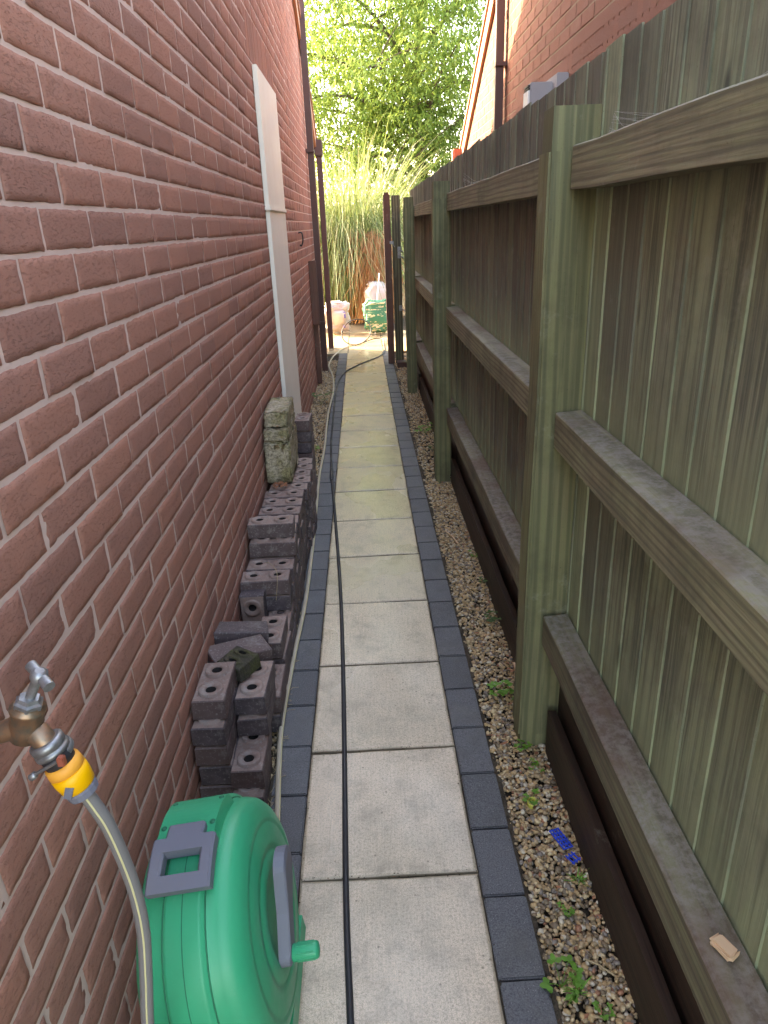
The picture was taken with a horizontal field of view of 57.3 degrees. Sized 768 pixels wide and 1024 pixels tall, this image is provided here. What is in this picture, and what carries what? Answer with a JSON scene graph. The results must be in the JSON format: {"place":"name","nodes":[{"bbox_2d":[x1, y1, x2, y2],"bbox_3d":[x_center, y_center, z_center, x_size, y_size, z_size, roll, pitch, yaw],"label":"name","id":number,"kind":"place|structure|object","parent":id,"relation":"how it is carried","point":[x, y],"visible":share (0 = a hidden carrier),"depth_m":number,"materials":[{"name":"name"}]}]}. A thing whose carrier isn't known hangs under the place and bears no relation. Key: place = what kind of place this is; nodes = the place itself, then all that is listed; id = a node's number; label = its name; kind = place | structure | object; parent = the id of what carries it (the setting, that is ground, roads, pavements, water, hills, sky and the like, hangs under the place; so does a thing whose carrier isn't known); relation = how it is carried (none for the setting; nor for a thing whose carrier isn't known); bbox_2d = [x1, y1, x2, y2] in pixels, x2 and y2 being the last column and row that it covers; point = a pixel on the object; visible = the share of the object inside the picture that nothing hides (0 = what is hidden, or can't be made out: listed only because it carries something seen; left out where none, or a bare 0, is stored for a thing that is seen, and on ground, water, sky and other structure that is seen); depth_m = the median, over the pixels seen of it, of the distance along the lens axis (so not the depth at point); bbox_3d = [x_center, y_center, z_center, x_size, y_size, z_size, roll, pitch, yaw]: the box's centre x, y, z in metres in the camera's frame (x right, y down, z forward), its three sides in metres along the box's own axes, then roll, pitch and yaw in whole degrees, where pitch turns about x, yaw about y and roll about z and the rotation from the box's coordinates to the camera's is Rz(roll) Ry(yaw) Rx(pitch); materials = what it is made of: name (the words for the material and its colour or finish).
{"place":"outdoors","nodes":[
{"label":"outdoors","id":0,"kind":"place"},
{"bbox_2d":[326,330,405,355],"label":"patio","id":1,"kind":"structure","parent":0,"point":[375,345],"depth_m":9.67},
{"bbox_2d":[325,300,350,332],"bbox_3d":[-0.721,-2.921,10.523,0.461,0.486,0.410,-3,22,-1],"label":"rubble bag","id":2,"kind":"object","parent":1,"relation":"on","point":[341,318],"visible":0.65,"depth_m":10.38,"materials":[{"name":"white plastic"}]},
{"bbox_2d":[341,319,371,344],"bbox_3d":[-0.374,-2.442,9.527,0.414,0.325,0.215,-3,22,-1],"label":"hose loop","id":3,"kind":"object","parent":1,"relation":"on","point":[353,320],"visible":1,"depth_m":9.52,"materials":[{"name":"beige plastic"}]},
{"bbox_2d":[362,299,386,332],"bbox_3d":[-0.095,-2.888,10.353,0.447,0.509,0.428,-3,22,-1],"label":"compost bag","id":4,"kind":"object","parent":1,"relation":"on","point":[374,314],"visible":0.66,"depth_m":10.21,"materials":[{"name":"green plastic"}]},
{"bbox_2d":[365,281,385,300],"bbox_3d":[-0.097,-3.332,11.202,0.404,0.688,0.402,-11,24,-20],"label":"white sack","id":5,"kind":"object","parent":4,"relation":"on","point":[371,291],"visible":0.29,"depth_m":11.00,"materials":[{"name":"plastic"}]},
{"bbox_2d":[314,105,464,324],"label":"pampas grass","id":6,"kind":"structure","parent":0,"point":[355,243],"depth_m":11.20,"materials":[{"name":"green"}]},
{"bbox_2d":[304,0,484,216],"label":"sky","id":7,"kind":"structure","parent":0,"point":[322,20],"materials":[{"name":"white"}]},
{"bbox_2d":[298,352,504,1023],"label":"path","id":8,"kind":"structure","parent":0,"point":[421,950],"depth_m":2.01,"materials":[{"name":"grey concrete"}]},
{"bbox_2d":[331,480,353,1023],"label":"black hose","id":9,"kind":"object","parent":8,"relation":"on","point":[348,970],"visible":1,"depth_m":1.91,"materials":[{"name":"plastic"}]},
{"bbox_2d":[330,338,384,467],"bbox_3d":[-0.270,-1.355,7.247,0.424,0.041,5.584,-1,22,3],"label":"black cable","id":10,"kind":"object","parent":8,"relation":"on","point":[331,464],"visible":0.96,"depth_m":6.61,"materials":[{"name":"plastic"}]},
{"bbox_2d":[268,358,562,1023],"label":"path bed","id":11,"kind":"object","parent":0,"point":[533,919],"visible":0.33,"depth_m":2.09,"materials":[{"name":"grey concrete"}]},
{"bbox_2d":[270,353,346,899],"bbox_3d":[-0.361,-0.212,4.549,0.102,0.031,9.537,-3,22,-1],"label":"path edging","id":12,"kind":"object","parent":11,"relation":"on","point":[297,742],"visible":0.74,"depth_m":2.54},
{"bbox_2d":[268,613,300,810],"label":"dry grass","id":13,"kind":"structure","parent":12,"relation":"on","point":[276,740],"depth_m":2.16,"materials":[{"name":"beige"}]},
{"bbox_2d":[382,351,556,1023],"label":"path edging","id":14,"kind":"object","parent":11,"relation":"on","point":[526,998],"visible":0.87,"depth_m":1.97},
{"bbox_2d":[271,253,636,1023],"bbox_3d":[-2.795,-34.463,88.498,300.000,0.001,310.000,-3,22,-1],"label":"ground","id":15,"kind":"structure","parent":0,"point":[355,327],"depth_m":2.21,"materials":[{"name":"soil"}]},
{"bbox_2d":[0,0,333,1023],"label":"brick house","id":16,"kind":"structure","parent":15,"relation":"on","point":[140,380],"depth_m":1.49,"materials":[{"name":"brick"}]},
{"bbox_2d":[0,660,73,780],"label":"garden tap","id":17,"kind":"object","parent":16,"relation":"attached to","point":[24,724],"visible":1,"depth_m":0.79,"materials":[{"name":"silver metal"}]},
{"bbox_2d":[42,748,98,804],"bbox_3d":[-0.365,0.303,0.817,0.055,0.072,0.044,-3,22,-1],"label":"hose connector","id":18,"kind":"object","parent":17,"relation":"attached to","point":[74,780],"visible":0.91,"depth_m":0.80,"materials":[{"name":"yellow plastic"}]},
{"bbox_2d":[82,792,154,1023],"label":"supply hose","id":19,"kind":"object","parent":18,"relation":"hanging from","point":[96,808],"visible":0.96,"depth_m":0.89,"materials":[{"name":"beige rubber"}]},
{"bbox_2d":[252,64,301,417],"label":"wall panel","id":20,"kind":"structure","parent":16,"relation":"attached to","point":[269,139],"depth_m":4.21,"materials":[{"name":"white plastic"}]},
{"bbox_2d":[136,793,319,1023],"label":"hose reel","id":21,"kind":"object","parent":15,"relation":"on","point":[230,945],"visible":0.98,"depth_m":1.20,"materials":[{"name":"green plastic"}]},
{"bbox_2d":[271,690,286,731],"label":"engineering brick","id":22,"kind":"object","parent":15,"relation":"on","point":[277,718],"visible":0.01,"depth_m":2.26,"materials":[{"name":"black"}]},
{"bbox_2d":[273,664,287,712],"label":"engineering brick","id":23,"kind":"object","parent":22,"relation":"on","point":[281,678],"visible":0.26,"depth_m":2.31,"materials":[{"name":"black"}]},
{"bbox_2d":[298,595,301,611],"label":"engineering brick","id":24,"kind":"object","parent":15,"relation":"on","point":[300,603],"visible":0.02,"depth_m":2.95,"materials":[{"name":"black"}]},
{"bbox_2d":[298,577,301,598],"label":"engineering brick","id":25,"kind":"object","parent":24,"relation":"on","point":[299,589],"visible":0.02,"depth_m":2.94,"materials":[{"name":"black"}]},
{"bbox_2d":[296,563,299,584],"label":"engineering brick","id":26,"kind":"object","parent":25,"relation":"on","point":[298,571],"visible":0.04,"depth_m":2.91,"materials":[{"name":"black"}]},
{"bbox_2d":[249,554,297,566],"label":"engineering brick","id":27,"kind":"object","parent":26,"relation":"on","point":[281,557],"visible":0.24,"depth_m":2.86,"materials":[{"name":"black"}]},
{"bbox_2d":[249,533,297,557],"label":"engineering brick","id":28,"kind":"object","parent":27,"relation":"on","point":[275,547],"visible":0.84,"depth_m":2.85,"materials":[{"name":"black brick"}]},
{"bbox_2d":[247,515,294,538],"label":"engineering brick","id":29,"kind":"object","parent":28,"relation":"on","point":[263,527],"visible":1,"depth_m":2.85,"materials":[{"name":"black brick"}]},
{"bbox_2d":[268,360,337,804],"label":"gravel","id":30,"kind":"structure","parent":15,"relation":"on","point":[326,383],"depth_m":6.29,"materials":[{"name":"brown gravel"}]},
{"bbox_2d":[200,782,232,797],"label":"engineering brick","id":31,"kind":"object","parent":30,"relation":"on","point":[211,790],"visible":0.09,"depth_m":1.98,"materials":[{"name":"black"}]},
{"bbox_2d":[199,734,238,784],"bbox_3d":[-0.469,0.698,2.043,0.093,0.070,0.188,-3,22,-1],"label":"engineering brick","id":32,"kind":"object","parent":31,"relation":"on","point":[214,774],"visible":0.15,"depth_m":1.96,"materials":[{"name":"black brick"}]},
{"bbox_2d":[195,715,237,765],"bbox_3d":[-0.475,0.635,2.017,0.093,0.070,0.189,-2,22,0],"label":"engineering brick","id":33,"kind":"object","parent":32,"relation":"on","point":[212,755],"visible":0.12,"depth_m":1.94,"materials":[{"name":"black brick"}]},
{"bbox_2d":[190,687,236,745],"bbox_3d":[-0.477,0.574,1.990,0.092,0.070,0.188,-2,22,1],"label":"engineering brick","id":34,"kind":"object","parent":33,"relation":"on","point":[207,732],"visible":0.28,"depth_m":1.91,"materials":[{"name":"black brick"}]},
{"bbox_2d":[191,661,236,719],"bbox_3d":[-0.478,0.500,1.991,0.093,0.070,0.189,-3,22,-1],"label":"engineering brick","id":35,"kind":"object","parent":34,"relation":"on","point":[213,693],"visible":1,"depth_m":1.94,"materials":[{"name":"black brick"}]},
{"bbox_2d":[233,754,271,803],"bbox_3d":[-0.378,0.775,2.023,0.093,0.070,0.189,-3,22,-2],"label":"engineering brick","id":36,"kind":"object","parent":30,"relation":"on","point":[262,794],"visible":0.21,"depth_m":1.95,"materials":[{"name":"black"}]},
{"bbox_2d":[230,727,272,788],"bbox_3d":[-0.380,0.701,2.025,0.093,0.070,0.189,-3,22,-1],"label":"engineering brick","id":37,"kind":"object","parent":36,"relation":"on","point":[250,766],"visible":0.84,"depth_m":1.96,"materials":[{"name":"black brick"}]},
{"bbox_2d":[237,681,275,735],"bbox_3d":[-0.384,0.588,2.124,0.093,0.070,0.189,-3,22,-1],"label":"engineering brick","id":38,"kind":"object","parent":37,"relation":"on","point":[253,725],"visible":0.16,"depth_m":2.04,"materials":[{"name":"black"}]},
{"bbox_2d":[234,661,275,714],"bbox_3d":[-0.386,0.522,2.107,0.093,0.070,0.189,-2,22,1],"label":"engineering brick","id":39,"kind":"object","parent":38,"relation":"on","point":[253,693],"visible":0.77,"depth_m":2.04,"materials":[{"name":"black brick"}]},
{"bbox_2d":[217,646,260,682],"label":"engineering brick","id":40,"kind":"object","parent":39,"relation":"on","point":[248,663],"visible":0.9,"depth_m":2.10,"materials":[{"name":"green brick"}]},
{"bbox_2d":[287,655,291,683],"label":"engineering brick","id":41,"kind":"object","parent":30,"relation":"on","point":[288,669],"depth_m":2.53,"materials":[{"name":"black"}]},
{"bbox_2d":[272,631,292,668],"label":"engineering brick","id":42,"kind":"object","parent":41,"relation":"on","point":[287,651],"visible":0.09,"depth_m":2.49,"materials":[{"name":"black"}]},
{"bbox_2d":[261,615,287,657],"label":"engineering brick","id":43,"kind":"object","parent":42,"relation":"on","point":[278,628],"visible":0.73,"depth_m":2.46,"materials":[{"name":"black brick"}]},
{"bbox_2d":[291,622,296,655],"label":"engineering brick","id":44,"kind":"object","parent":30,"relation":"on","point":[294,634],"depth_m":2.71,"materials":[{"name":"black"}]},
{"bbox_2d":[269,610,294,633],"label":"engineering brick","id":45,"kind":"object","parent":44,"relation":"on","point":[289,614],"visible":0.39,"depth_m":2.70,"materials":[{"name":"black"}]},
{"bbox_2d":[295,604,299,625],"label":"engineering brick","id":46,"kind":"object","parent":30,"relation":"on","point":[297,613],"visible":0.04,"depth_m":2.88,"materials":[{"name":"black"}]},
{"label":"engineering brick","id":47,"kind":"object","parent":46,"relation":"on","visible":0},
{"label":"engineering brick","id":48,"kind":"object","parent":47,"relation":"on","visible":0},
{"bbox_2d":[246,558,296,581],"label":"engineering brick","id":49,"kind":"object","parent":48,"relation":"on","point":[277,564],"visible":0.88,"depth_m":2.79,"materials":[{"name":"black brick"}]},
{"bbox_2d":[308,261,322,382],"bbox_3d":[-0.674,-1.889,7.055,0.071,1.200,0.135,-3,22,-1],"label":"timber post","id":50,"kind":"object","parent":30,"relation":"on","point":[314,293],"visible":1,"depth_m":6.95,"materials":[{"name":"brown wood"}]},
{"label":"engineering brick","id":51,"kind":"object","parent":30,"relation":"on","visible":0},
{"bbox_2d":[239,589,267,620],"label":"engineering brick","id":52,"kind":"object","parent":51,"relation":"on","point":[253,604],"visible":0.51,"depth_m":2.65,"materials":[{"name":"black"}]},
{"bbox_2d":[268,600,294,619],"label":"engineering brick","id":53,"kind":"object","parent":51,"relation":"on","point":[292,609],"visible":0.1,"depth_m":2.74,"materials":[{"name":"black"}]},
{"bbox_2d":[266,585,292,610],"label":"engineering brick","id":54,"kind":"object","parent":53,"relation":"on","point":[283,602],"visible":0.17,"depth_m":2.71,"materials":[{"name":"black brick"}]},
{"bbox_2d":[240,569,291,594],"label":"engineering brick","id":55,"kind":"object","parent":54,"relation":"on","point":[265,580],"visible":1,"depth_m":2.69,"materials":[{"name":"black brick"}]},
{"bbox_2d":[308,534,312,548],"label":"engineering brick","id":56,"kind":"object","parent":15,"relation":"on","point":[311,541],"visible":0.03,"depth_m":3.52,"materials":[{"name":"black"}]},
{"bbox_2d":[307,520,311,537],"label":"engineering brick","id":57,"kind":"object","parent":56,"relation":"on","point":[309,529],"visible":0.03,"depth_m":3.50,"materials":[{"name":"black"}]},
{"bbox_2d":[306,509,309,525],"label":"engineering brick","id":58,"kind":"object","parent":57,"relation":"on","point":[308,517],"visible":0.02,"depth_m":3.47,"materials":[{"name":"black"}]},
{"bbox_2d":[305,500,308,513],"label":"engineering brick","id":59,"kind":"object","parent":58,"relation":"on","point":[307,504],"visible":0.02,"depth_m":3.45,"materials":[{"name":"black"}]},
{"bbox_2d":[269,482,308,500],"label":"engineering brick","id":60,"kind":"object","parent":59,"relation":"on","point":[301,486],"visible":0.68,"depth_m":3.42,"materials":[{"name":"black"}]},
{"bbox_2d":[275,344,350,820],"bbox_3d":[-0.437,-0.738,5.530,0.266,0.206,8.586,-3,22,-1],"label":"beige hose","id":61,"kind":"object","parent":15,"relation":"on","point":[279,761],"visible":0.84,"depth_m":2.65,"materials":[{"name":"beige rubber"}]},
{"bbox_2d":[304,0,486,212],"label":"broadleaf tree","id":62,"kind":"object","parent":15,"relation":"on","point":[404,93],"visible":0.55,"depth_m":14.08,"materials":[{"name":"green plant"}]},
{"bbox_2d":[394,357,637,1023],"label":"gravel","id":63,"kind":"structure","parent":15,"relation":"on","point":[541,854],"depth_m":1.95,"materials":[{"name":"beige gravel"}]},
{"bbox_2d":[391,195,404,362],"bbox_3d":[0.173,-2.526,7.786,0.102,1.805,0.324,-6,23,-9],"label":"gate post","id":64,"kind":"object","parent":63,"relation":"on","point":[397,267],"visible":0.85,"depth_m":7.81,"materials":[{"name":"brown wood"}]},
{"bbox_2d":[383,192,394,363],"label":"garden gate","id":65,"kind":"structure","parent":64,"relation":"attached to","point":[388,242],"depth_m":7.81,"materials":[{"name":"brown wood"}]},
{"bbox_2d":[487,680,513,695],"bbox_3d":[0.402,0.608,2.401,0.099,0.041,0.094,-3,22,-1],"label":"weed","id":66,"kind":"object","parent":63,"relation":"on","point":[505,691],"visible":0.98,"depth_m":2.40,"materials":[{"name":"green plant"}]},
{"bbox_2d":[514,739,532,750],"bbox_3d":[0.418,0.718,2.146,0.059,0.031,0.051,-18,27,-33],"label":"weed","id":67,"kind":"object","parent":63,"relation":"on","point":[526,746],"visible":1,"depth_m":2.15,"materials":[{"name":"green plant"}]},
{"bbox_2d":[522,788,539,805],"bbox_3d":[0.411,0.798,1.960,0.045,0.023,0.063,9,25,26],"label":"weed","id":68,"kind":"object","parent":63,"relation":"on","point":[534,803],"visible":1,"depth_m":1.95,"materials":[{"name":"green plant"}]},
{"bbox_2d":[438,527,631,1023],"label":"leaf litter","id":69,"kind":"object","parent":63,"relation":"on","point":[558,886],"visible":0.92,"depth_m":2.08,"materials":[{"name":"brown"}]},
{"bbox_2d":[540,953,585,1002],"bbox_3d":[0.385,0.985,1.489,0.088,0.036,0.097,11,26,30],"label":"weed","id":70,"kind":"object","parent":63,"relation":"on","point":[579,981],"visible":1,"depth_m":1.49,"materials":[{"name":"green plant"}]},
{"bbox_2d":[549,827,580,864],"bbox_3d":[0.467,0.858,1.806,0.035,0.007,0.114,-9,23,-15],"label":"plastic lattice","id":71,"kind":"object","parent":63,"relation":"on","point":[564,844],"visible":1,"depth_m":1.81,"materials":[{"name":"plastic"}]},
{"bbox_2d":[557,901,574,917],"bbox_3d":[0.428,0.929,1.644,0.030,0.018,0.041,-16,26,-30],"label":"weed","id":72,"kind":"object","parent":63,"relation":"on","point":[571,910],"visible":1,"depth_m":1.64,"materials":[{"name":"green plant"}]},
{"bbox_2d":[566,868,587,886],"bbox_3d":[0.466,0.880,1.692,0.072,0.017,0.048,-3,22,-1],"label":"weed","id":73,"kind":"object","parent":63,"relation":"on","point":[580,877],"visible":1,"depth_m":1.70,"materials":[{"name":"green plant"}]},
{"bbox_2d":[563,972,591,1004],"bbox_3d":[0.396,0.981,1.445,0.056,0.022,0.084,10,25,28],"label":"weed","id":74,"kind":"object","parent":63,"relation":"on","point":[580,990],"visible":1,"depth_m":1.45,"materials":[{"name":"green plant"}]},
{"bbox_2d":[592,1000,615,1020],"bbox_3d":[0.447,1.016,1.426,0.044,0.020,0.042,-3,22,-1],"label":"weed","id":75,"kind":"object","parent":63,"relation":"on","point":[595,1003],"visible":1,"depth_m":1.43,"materials":[{"name":"green plant"}]},
{"bbox_2d":[403,0,767,1023],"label":"timber fence","id":76,"kind":"object","parent":15,"relation":"on","point":[587,324],"visible":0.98,"depth_m":1.39,"materials":[{"name":"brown wood"}]},
{"bbox_2d":[709,932,739,961],"bbox_3d":[0.512,0.654,1.056,0.025,0.014,0.039,-14,25,-26],"label":"wood chip","id":77,"kind":"object","parent":76,"relation":"on","point":[724,947],"visible":1,"depth_m":1.05,"materials":[{"name":"beige wood"}]},
{"bbox_2d":[451,0,676,160],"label":"brick house","id":78,"kind":"structure","parent":0,"point":[523,44],"depth_m":4.77,"materials":[{"name":"brick"}]},
{"bbox_2d":[523,72,568,107],"bbox_3d":[0.928,-2.386,4.090,0.210,0.250,0.283,-3,22,-1],"label":"wall vent","id":79,"kind":"object","parent":78,"relation":"attached to","point":[534,92],"depth_m":4.01,"materials":[{"name":"white plastic"}]},
{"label":"engineering brick","id":80,"kind":"object","parent":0,"visible":0},
{"bbox_2d":[298,447,314,459],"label":"engineering brick","id":81,"kind":"object","parent":80,"relation":"on","point":[306,455],"visible":0.19,"depth_m":4.16,"materials":[{"name":"black"}]},
{"bbox_2d":[298,434,314,452],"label":"engineering brick","id":82,"kind":"object","parent":81,"relation":"on","point":[305,447],"visible":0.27,"depth_m":4.14,"materials":[{"name":"black"}]},
{"bbox_2d":[297,424,312,441],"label":"engineering brick","id":83,"kind":"object","parent":82,"relation":"on","point":[304,436],"visible":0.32,"depth_m":4.12,"materials":[{"name":"black"}]},
{"bbox_2d":[294,412,312,430],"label":"engineering brick","id":84,"kind":"object","parent":83,"relation":"on","point":[303,421],"visible":0.99,"depth_m":4.10,"materials":[{"name":"black"}]},
{"label":"engineering brick","id":85,"kind":"object","parent":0,"visible":0},
{"bbox_2d":[208,634,271,662],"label":"engineering brick","id":86,"kind":"object","parent":85,"relation":"on","point":[259,645],"visible":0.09,"depth_m":2.19,"materials":[{"name":"black brick"}]},
{"bbox_2d":[213,621,268,643],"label":"engineering brick","id":87,"kind":"object","parent":86,"relation":"on","point":[226,631],"visible":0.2,"depth_m":2.28,"materials":[{"name":"black"}]},
{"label":"engineering brick","id":88,"kind":"object","parent":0,"visible":0},
{"bbox_2d":[300,520,304,538],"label":"engineering brick","id":89,"kind":"object","parent":88,"relation":"on","point":[302,527],"visible":0.04,"depth_m":3.18,"materials":[{"name":"black"}]},
{"bbox_2d":[258,506,301,525],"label":"engineering brick","id":90,"kind":"object","parent":89,"relation":"on","point":[277,511],"visible":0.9,"depth_m":3.14,"materials":[{"name":"black"}]},
{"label":"engineering brick","id":91,"kind":"object","parent":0,"visible":0},
{"bbox_2d":[261,497,303,515],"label":"engineering brick","id":92,"kind":"object","parent":91,"relation":"on","point":[277,502],"visible":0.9,"depth_m":3.24,"materials":[{"name":"black"}]},
{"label":"engineering brick","id":93,"kind":"object","parent":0,"visible":0},
{"bbox_2d":[303,504,305,520],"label":"engineering brick","id":94,"kind":"object","parent":93,"relation":"on","point":[304,513],"visible":0.02,"depth_m":3.37,"materials":[{"name":"black"}]},
{"bbox_2d":[264,489,304,503],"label":"engineering brick","id":95,"kind":"object","parent":94,"relation":"on","point":[286,494],"visible":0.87,"depth_m":3.34,"materials":[{"name":"black"}]},
{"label":"engineering brick","id":96,"kind":"object","parent":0,"visible":0},
{"bbox_2d":[309,501,313,517],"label":"engineering brick","id":97,"kind":"object","parent":96,"relation":"on","point":[311,509],"visible":0.03,"depth_m":3.56,"materials":[{"name":"black"}]},
{"bbox_2d":[308,490,311,505],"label":"engineering brick","id":98,"kind":"object","parent":97,"relation":"on","point":[310,499],"visible":0.04,"depth_m":3.54,"materials":[{"name":"black"}]},
{"bbox_2d":[277,475,311,492],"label":"engineering brick","id":99,"kind":"object","parent":98,"relation":"on","point":[303,479],"visible":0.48,"depth_m":3.52,"materials":[{"name":"black"}]},
{"bbox_2d":[263,423,298,483],"bbox_3d":[-0.523,-0.309,3.601,0.132,0.220,0.397,-3,22,-1],"label":"concrete block","id":100,"kind":"object","parent":99,"relation":"on","point":[281,460],"depth_m":3.43,"materials":[{"name":"grey concrete"}]},
{"bbox_2d":[263,412,294,441],"bbox_3d":[-0.528,-0.438,3.559,0.127,0.056,0.396,-3,22,-1],"label":"concrete block","id":101,"kind":"object","parent":100,"relation":"on","point":[276,434],"depth_m":3.38,"materials":[{"name":"grey concrete"}]},
{"bbox_2d":[263,396,293,427],"bbox_3d":[-0.531,-0.509,3.562,0.123,0.081,0.357,-3,22,-1],"label":"concrete block","id":102,"kind":"object","parent":101,"relation":"on","point":[278,411],"depth_m":3.43,"materials":[{"name":"grey concrete"}]},
{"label":"engineering brick","id":103,"kind":"object","parent":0,"visible":0},
{"bbox_2d":[312,482,313,498],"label":"engineering brick","id":104,"kind":"object","parent":103,"relation":"on","point":[312,490],"visible":0.01,"depth_m":3.67,"materials":[{"name":"black"}]},
{"bbox_2d":[294,469,311,480],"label":"engineering brick","id":105,"kind":"object","parent":104,"relation":"on","point":[301,472],"visible":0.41,"depth_m":3.62,"materials":[{"name":"black"}]},
{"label":"engineering brick","id":106,"kind":"object","parent":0,"visible":0},
{"bbox_2d":[295,463,313,479],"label":"engineering brick","id":107,"kind":"object","parent":106,"relation":"on","point":[305,466],"visible":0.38,"depth_m":3.70,"materials":[{"name":"black"}]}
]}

